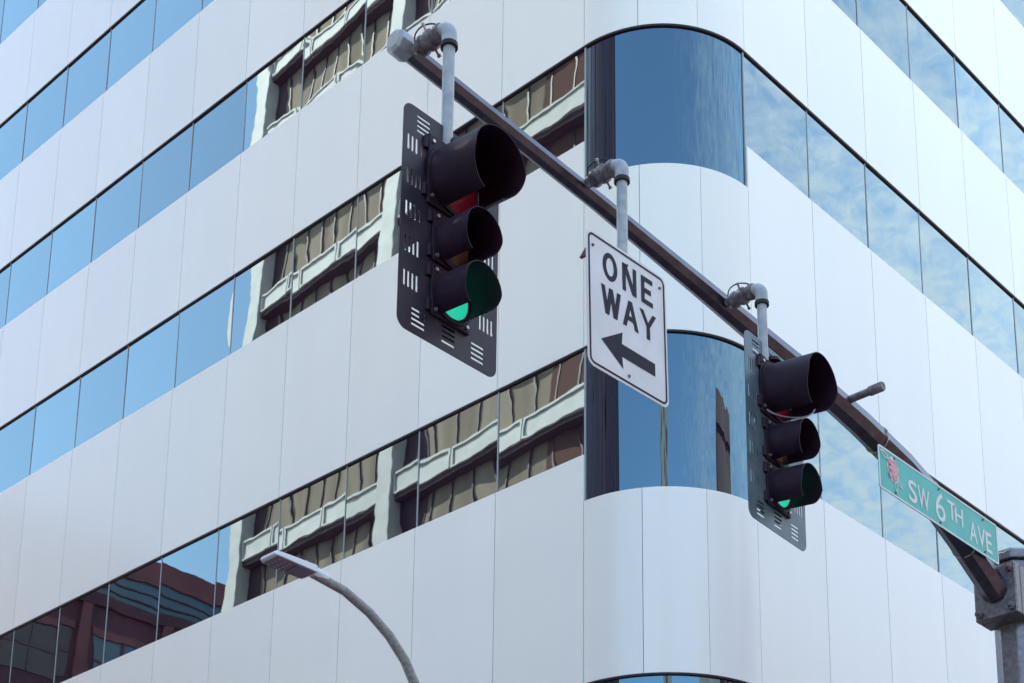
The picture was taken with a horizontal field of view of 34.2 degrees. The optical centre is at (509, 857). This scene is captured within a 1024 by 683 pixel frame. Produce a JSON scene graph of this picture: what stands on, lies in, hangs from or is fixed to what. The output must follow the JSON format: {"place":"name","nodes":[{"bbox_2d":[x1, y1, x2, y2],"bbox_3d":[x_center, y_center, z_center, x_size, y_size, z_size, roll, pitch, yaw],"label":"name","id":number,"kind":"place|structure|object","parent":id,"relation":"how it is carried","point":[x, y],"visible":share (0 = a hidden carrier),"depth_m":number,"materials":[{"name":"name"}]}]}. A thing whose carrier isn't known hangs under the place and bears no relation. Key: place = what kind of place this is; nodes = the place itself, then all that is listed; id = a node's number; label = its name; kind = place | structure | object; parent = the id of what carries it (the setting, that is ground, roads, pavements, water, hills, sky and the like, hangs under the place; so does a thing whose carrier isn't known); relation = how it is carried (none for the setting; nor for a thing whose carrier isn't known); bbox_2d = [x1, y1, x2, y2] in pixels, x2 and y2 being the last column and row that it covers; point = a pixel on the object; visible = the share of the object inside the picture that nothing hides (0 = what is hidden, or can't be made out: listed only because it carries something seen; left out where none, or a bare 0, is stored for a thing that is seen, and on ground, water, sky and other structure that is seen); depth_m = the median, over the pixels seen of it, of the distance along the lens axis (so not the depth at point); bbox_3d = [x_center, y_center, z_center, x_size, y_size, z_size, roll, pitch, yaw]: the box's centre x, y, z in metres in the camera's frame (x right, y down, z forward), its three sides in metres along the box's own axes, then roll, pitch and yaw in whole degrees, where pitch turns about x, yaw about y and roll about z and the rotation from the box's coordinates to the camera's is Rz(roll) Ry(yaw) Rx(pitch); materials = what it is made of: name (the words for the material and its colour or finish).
{"place":"outdoors","nodes":[
{"label":"outdoors","id":0,"kind":"place"},
{"bbox_3d":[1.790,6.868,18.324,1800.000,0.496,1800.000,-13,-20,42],"label":"ground","id":1,"kind":"structure","parent":0,"visible":0},
{"bbox_2d":[0,0,1023,682],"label":"office building","id":2,"kind":"structure","parent":1,"relation":"on","point":[222,372],"depth_m":24.11,"materials":[{"name":"painted metal cladding panels"},{"name":"tinted mirror glass"}]},
{"bbox_2d":[0,0,3,33],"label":"window","id":3,"kind":"structure","parent":2,"relation":"in","point":[1,1],"depth_m":35.69,"materials":[{"name":"glass"}]},
{"bbox_2d":[0,263,10,328],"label":"window","id":4,"kind":"structure","parent":2,"relation":"in","point":[5,271],"depth_m":32.83,"materials":[{"name":"glass"}]},
{"bbox_2d":[0,629,13,682],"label":"window","id":5,"kind":"structure","parent":2,"relation":"in","point":[6,639],"depth_m":29.78,"materials":[{"name":"glass"}]},
{"bbox_2d":[0,102,26,179],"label":"window","id":6,"kind":"structure","parent":2,"relation":"in","point":[12,130],"depth_m":33.97,"materials":[{"name":"glass"}]},
{"bbox_2d":[0,405,35,492],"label":"window","id":7,"kind":"structure","parent":2,"relation":"in","point":[16,436],"depth_m":31.10,"materials":[{"name":"glass"}]},
{"bbox_2d":[0,0,37,43],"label":"window","id":8,"kind":"structure","parent":2,"relation":"in","point":[15,12],"depth_m":35.15,"materials":[{"name":"glass"}]},
{"bbox_2d":[5,230,51,324],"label":"window","id":9,"kind":"structure","parent":2,"relation":"in","point":[28,280],"depth_m":32.18,"materials":[{"name":"glass"}]},
{"bbox_2d":[9,607,59,682],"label":"window","id":10,"kind":"structure","parent":2,"relation":"in","point":[35,640],"depth_m":29.06,"materials":[{"name":"glass"}]},
{"bbox_2d":[37,0,46,8],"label":"window","id":11,"kind":"structure","parent":2,"relation":"in","point":[40,2],"depth_m":34.37,"materials":[{"name":"glass"}]},
{"bbox_2d":[22,66,67,160],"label":"window","id":12,"kind":"structure","parent":2,"relation":"in","point":[45,109],"depth_m":33.14,"materials":[{"name":"glass"}]},
{"bbox_2d":[29,376,79,474],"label":"window","id":13,"kind":"structure","parent":2,"relation":"in","point":[55,419],"depth_m":30.22,"materials":[{"name":"glass"}]},
{"bbox_2d":[46,197,95,294],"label":"window","id":14,"kind":"structure","parent":2,"relation":"in","point":[71,242],"depth_m":31.18,"materials":[{"name":"glass"}]},
{"bbox_2d":[53,582,108,682],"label":"window","id":15,"kind":"structure","parent":2,"relation":"in","point":[82,620],"depth_m":28.06,"materials":[{"name":"glass"}]},
{"bbox_2d":[62,28,110,127],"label":"window","id":16,"kind":"structure","parent":2,"relation":"in","point":[87,73],"depth_m":32.13,"materials":[{"name":"glass"}]},
{"bbox_2d":[74,345,127,447],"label":"window","id":17,"kind":"structure","parent":2,"relation":"in","point":[102,387],"depth_m":29.22,"materials":[{"name":"glass"}]},
{"bbox_2d":[90,161,142,262],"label":"window","id":18,"kind":"structure","parent":2,"relation":"in","point":[116,217],"depth_m":30.18,"materials":[{"name":"glass"}]},
{"bbox_2d":[106,0,155,90],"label":"window","id":19,"kind":"structure","parent":2,"relation":"in","point":[131,38],"depth_m":31.15,"materials":[{"name":"glass"}]},
{"bbox_2d":[103,556,161,663],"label":"window","id":20,"kind":"structure","parent":2,"relation":"in","point":[133,596],"depth_m":27.06,"materials":[{"name":"glass"}]},
{"bbox_2d":[122,311,178,418],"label":"window","id":21,"kind":"structure","parent":2,"relation":"in","point":[151,357],"depth_m":28.21,"materials":[{"name":"glass"}]},
{"bbox_2d":[138,122,192,227],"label":"window","id":22,"kind":"structure","parent":2,"relation":"in","point":[165,171],"depth_m":29.17,"materials":[{"name":"glass"}]},
{"bbox_2d":[152,0,201,51],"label":"window","id":23,"kind":"structure","parent":2,"relation":"in","point":[170,15],"depth_m":30.20,"materials":[{"name":"glass"}]},
{"bbox_2d":[156,528,218,640],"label":"window","id":24,"kind":"structure","parent":2,"relation":"in","point":[188,571],"depth_m":26.06,"materials":[{"name":"glass"}]},
{"bbox_2d":[174,275,234,387],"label":"window","id":25,"kind":"structure","parent":2,"relation":"in","point":[204,328],"depth_m":27.21,"materials":[{"name":"glass"}]},
{"bbox_2d":[201,0,212,10],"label":"window","id":26,"kind":"structure","parent":2,"relation":"in","point":[205,3],"depth_m":29.41,"materials":[{"name":"glass"}]},
{"bbox_2d":[188,80,246,191],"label":"window","id":27,"kind":"structure","parent":2,"relation":"in","point":[217,134],"depth_m":28.17,"materials":[{"name":"glass"}]},
{"bbox_2d":[213,498,279,615],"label":"window","id":28,"kind":"structure","parent":2,"relation":"in","point":[241,575],"depth_m":25.08,"materials":[{"name":"glass"}]},
{"bbox_2d":[230,237,293,353],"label":"window","id":29,"kind":"structure","parent":2,"relation":"in","point":[262,289],"depth_m":26.21,"materials":[{"name":"glass"}]},
{"bbox_2d":[242,35,303,151],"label":"window","id":30,"kind":"structure","parent":2,"relation":"in","point":[273,92],"depth_m":27.17,"materials":[{"name":"glass"}]},
{"bbox_2d":[276,465,346,587],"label":"window","id":31,"kind":"structure","parent":2,"relation":"in","point":[311,516],"depth_m":24.03,"materials":[{"name":"glass"}]},
{"bbox_2d":[290,195,357,317],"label":"window","id":32,"kind":"structure","parent":2,"relation":"in","point":[324,252],"depth_m":25.21,"materials":[{"name":"glass"}]},
{"bbox_2d":[301,0,365,108],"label":"window","id":33,"kind":"structure","parent":2,"relation":"in","point":[333,48],"depth_m":26.18,"materials":[{"name":"glass"}]},
{"bbox_2d":[343,430,418,558],"bbox_3d":[-1.775,-5.012,23.061,1.500,1.484,0.056,-13,-20,42],"label":"window","id":34,"kind":"structure","parent":2,"relation":"in","point":[382,484],"depth_m":23.05,"materials":[{"name":"glass"}]},
{"bbox_2d":[355,166,418,278],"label":"window","id":35,"kind":"structure","parent":2,"relation":"in","point":[378,211],"depth_m":24.38,"materials":[{"name":"glass"}]},
{"bbox_2d":[364,0,431,62],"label":"window","id":36,"kind":"structure","parent":2,"relation":"in","point":[382,17],"depth_m":25.27,"materials":[{"name":"glass"}]},
{"bbox_2d":[432,0,450,13],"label":"window","id":37,"kind":"structure","parent":2,"relation":"in","point":[436,4],"depth_m":24.44,"materials":[{"name":"glass"}]},
{"bbox_2d":[417,390,498,526],"bbox_3d":[-0.686,-5.264,22.061,1.500,1.484,0.056,-13,-20,42],"label":"window","id":38,"kind":"structure","parent":2,"relation":"in","point":[458,451],"depth_m":22.05,"materials":[{"name":"glass"}]},
{"bbox_2d":[453,100,502,136],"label":"window","id":39,"kind":"structure","parent":2,"relation":"in","point":[473,124],"depth_m":23.27,"materials":[{"name":"glass"}]},
{"bbox_2d":[497,348,583,491],"bbox_3d":[0.403,-5.516,21.061,1.500,1.484,0.056,-13,-20,42],"label":"window","id":40,"kind":"structure","parent":2,"relation":"in","point":[541,413],"depth_m":21.06,"materials":[{"name":"glass"}]},
{"bbox_2d":[502,46,584,175],"bbox_3d":[0.458,-9.836,22.210,1.500,1.472,0.056,-13,-20,42],"label":"window","id":41,"kind":"structure","parent":2,"relation":"in","point":[549,108],"depth_m":22.11,"materials":[{"name":"glass"}]},
{"bbox_2d":[584,24,746,186],"bbox_3d":[2.033,-9.694,21.444,2.100,2.102,0.475,1,-15,-1],"label":"corner window","id":42,"kind":"structure","parent":2,"relation":"in","point":[654,93],"depth_m":21.37,"materials":[{"name":"glass"}]},
{"bbox_2d":[589,672,746,682],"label":"corner window","id":43,"kind":"structure","parent":2,"relation":"in","point":[665,677],"depth_m":19.23,"materials":[{"name":"glass"}]},
{"bbox_2d":[584,330,753,500],"bbox_3d":[1.978,-5.374,20.294,2.100,2.114,0.475,1,-15,-1],"label":"corner window","id":44,"kind":"structure","parent":2,"relation":"in","point":[631,441],"depth_m":20.17,"materials":[{"name":"glass"}]},
{"bbox_2d":[743,52,809,198],"bbox_3d":[3.576,-9.777,22.282,0.056,1.472,1.502,-13,-20,42],"label":"window","id":45,"kind":"structure","parent":2,"relation":"in","point":[775,120],"depth_m":22.29,"materials":[{"name":"glass"}]},
{"bbox_2d":[754,353,821,498],"bbox_3d":[3.521,-5.457,21.133,0.056,1.484,1.502,-13,-20,42],"label":"window","id":46,"kind":"structure","parent":2,"relation":"in","point":[814,418],"depth_m":21.58,"materials":[{"name":"glass"}]},
{"bbox_2d":[807,110,868,247],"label":"window","id":47,"kind":"structure","parent":2,"relation":"in","point":[837,176],"depth_m":23.33,"materials":[{"name":"glass"}]},
{"bbox_2d":[832,0,857,25],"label":"window","id":48,"kind":"structure","parent":2,"relation":"in","point":[849,7],"depth_m":24.55,"materials":[{"name":"glass"}]},
{"bbox_2d":[818,411,883,537],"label":"window","id":49,"kind":"structure","parent":2,"relation":"in","point":[849,473],"depth_m":22.13,"materials":[{"name":"glass"}]},
{"bbox_2d":[857,0,910,79],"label":"window","id":50,"kind":"structure","parent":2,"relation":"in","point":[884,22],"depth_m":25.43,"materials":[{"name":"glass"}]},
{"bbox_2d":[865,162,922,293],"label":"window","id":51,"kind":"structure","parent":2,"relation":"in","point":[893,221],"depth_m":24.38,"materials":[{"name":"glass"}]},
{"bbox_2d":[881,477,939,572],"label":"window","id":52,"kind":"structure","parent":2,"relation":"in","point":[904,527],"depth_m":23.13,"materials":[{"name":"glass"}]},
{"bbox_2d":[907,4,958,127],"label":"window","id":53,"kind":"structure","parent":2,"relation":"in","point":[932,64],"depth_m":26.40,"materials":[{"name":"glass"}]},
{"bbox_2d":[919,211,972,335],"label":"window","id":54,"kind":"structure","parent":2,"relation":"in","point":[945,268],"depth_m":25.43,"materials":[{"name":"glass"}]},
{"bbox_2d":[935,479,985,593],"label":"window","id":55,"kind":"structure","parent":2,"relation":"in","point":[949,566],"depth_m":23.95,"materials":[{"name":"glass"}]},
{"bbox_2d":[955,55,1003,172],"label":"window","id":56,"kind":"structure","parent":2,"relation":"in","point":[978,109],"depth_m":27.45,"materials":[{"name":"glass"}]},
{"bbox_2d":[968,256,1018,373],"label":"window","id":57,"kind":"structure","parent":2,"relation":"in","point":[992,305],"depth_m":26.48,"materials":[{"name":"glass"}]},
{"bbox_2d":[985,515,1023,550],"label":"window","id":58,"kind":"structure","parent":2,"relation":"in","point":[1006,539],"depth_m":25.39,"materials":[{"name":"glass"}]},
{"bbox_2d":[999,103,1023,192],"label":"window","id":59,"kind":"structure","parent":2,"relation":"in","point":[1012,132],"depth_m":28.27,"materials":[{"name":"glass"}]},
{"bbox_2d":[1000,0,1023,26],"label":"window","id":60,"kind":"structure","parent":2,"relation":"in","point":[1016,7],"depth_m":29.52,"materials":[{"name":"glass"}]},
{"bbox_2d":[1013,296,1023,377],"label":"window","id":61,"kind":"structure","parent":2,"relation":"in","point":[1018,306],"depth_m":27.16,"materials":[{"name":"glass"}]},
{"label":"sidewalk","id":62,"kind":"structure","parent":0,"visible":0},
{"bbox_2d":[261,550,418,682],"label":"street lamp","id":63,"kind":"object","parent":62,"relation":"on","point":[300,567],"visible":1,"depth_m":15.96,"materials":[{"name":"white metal"}]},
{"bbox_2d":[386,29,1023,682],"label":"signal pole","id":64,"kind":"object","parent":62,"relation":"on","point":[998,593],"visible":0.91,"depth_m":10.36,"materials":[{"name":"metal"}]},
{"bbox_2d":[396,22,525,376],"bbox_3d":[-0.220,-3.202,7.745,0.583,1.825,0.550,3,-15,-9],"label":"traffic signal","id":65,"kind":"object","parent":64,"relation":"attached to","point":[467,184],"visible":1,"depth_m":7.65,"materials":[{"name":"black metal"}]},
{"bbox_2d":[579,158,668,406],"bbox_3d":[0.524,-3.083,8.810,0.288,1.429,0.667,-13,-20,42],"label":"one way sign","id":66,"kind":"object","parent":64,"relation":"attached to","point":[626,322],"visible":1,"depth_m":8.66,"materials":[{"name":"white metal"}]},
{"bbox_2d":[724,282,837,550],"bbox_3d":[1.589,-2.637,9.566,0.583,1.625,0.541,5,-15,-16],"label":"traffic signal","id":67,"kind":"object","parent":64,"relation":"attached to","point":[784,399],"visible":1,"depth_m":9.48,"materials":[{"name":"black metal"}]},
{"bbox_2d":[865,427,998,564],"bbox_3d":[2.875,-2.506,11.496,0.246,0.571,1.605,-13,-20,42],"label":"street sign","id":68,"kind":"object","parent":64,"relation":"attached to","point":[920,493],"visible":0.95,"depth_m":11.34,"materials":[{"name":"green metal"}]}
]}

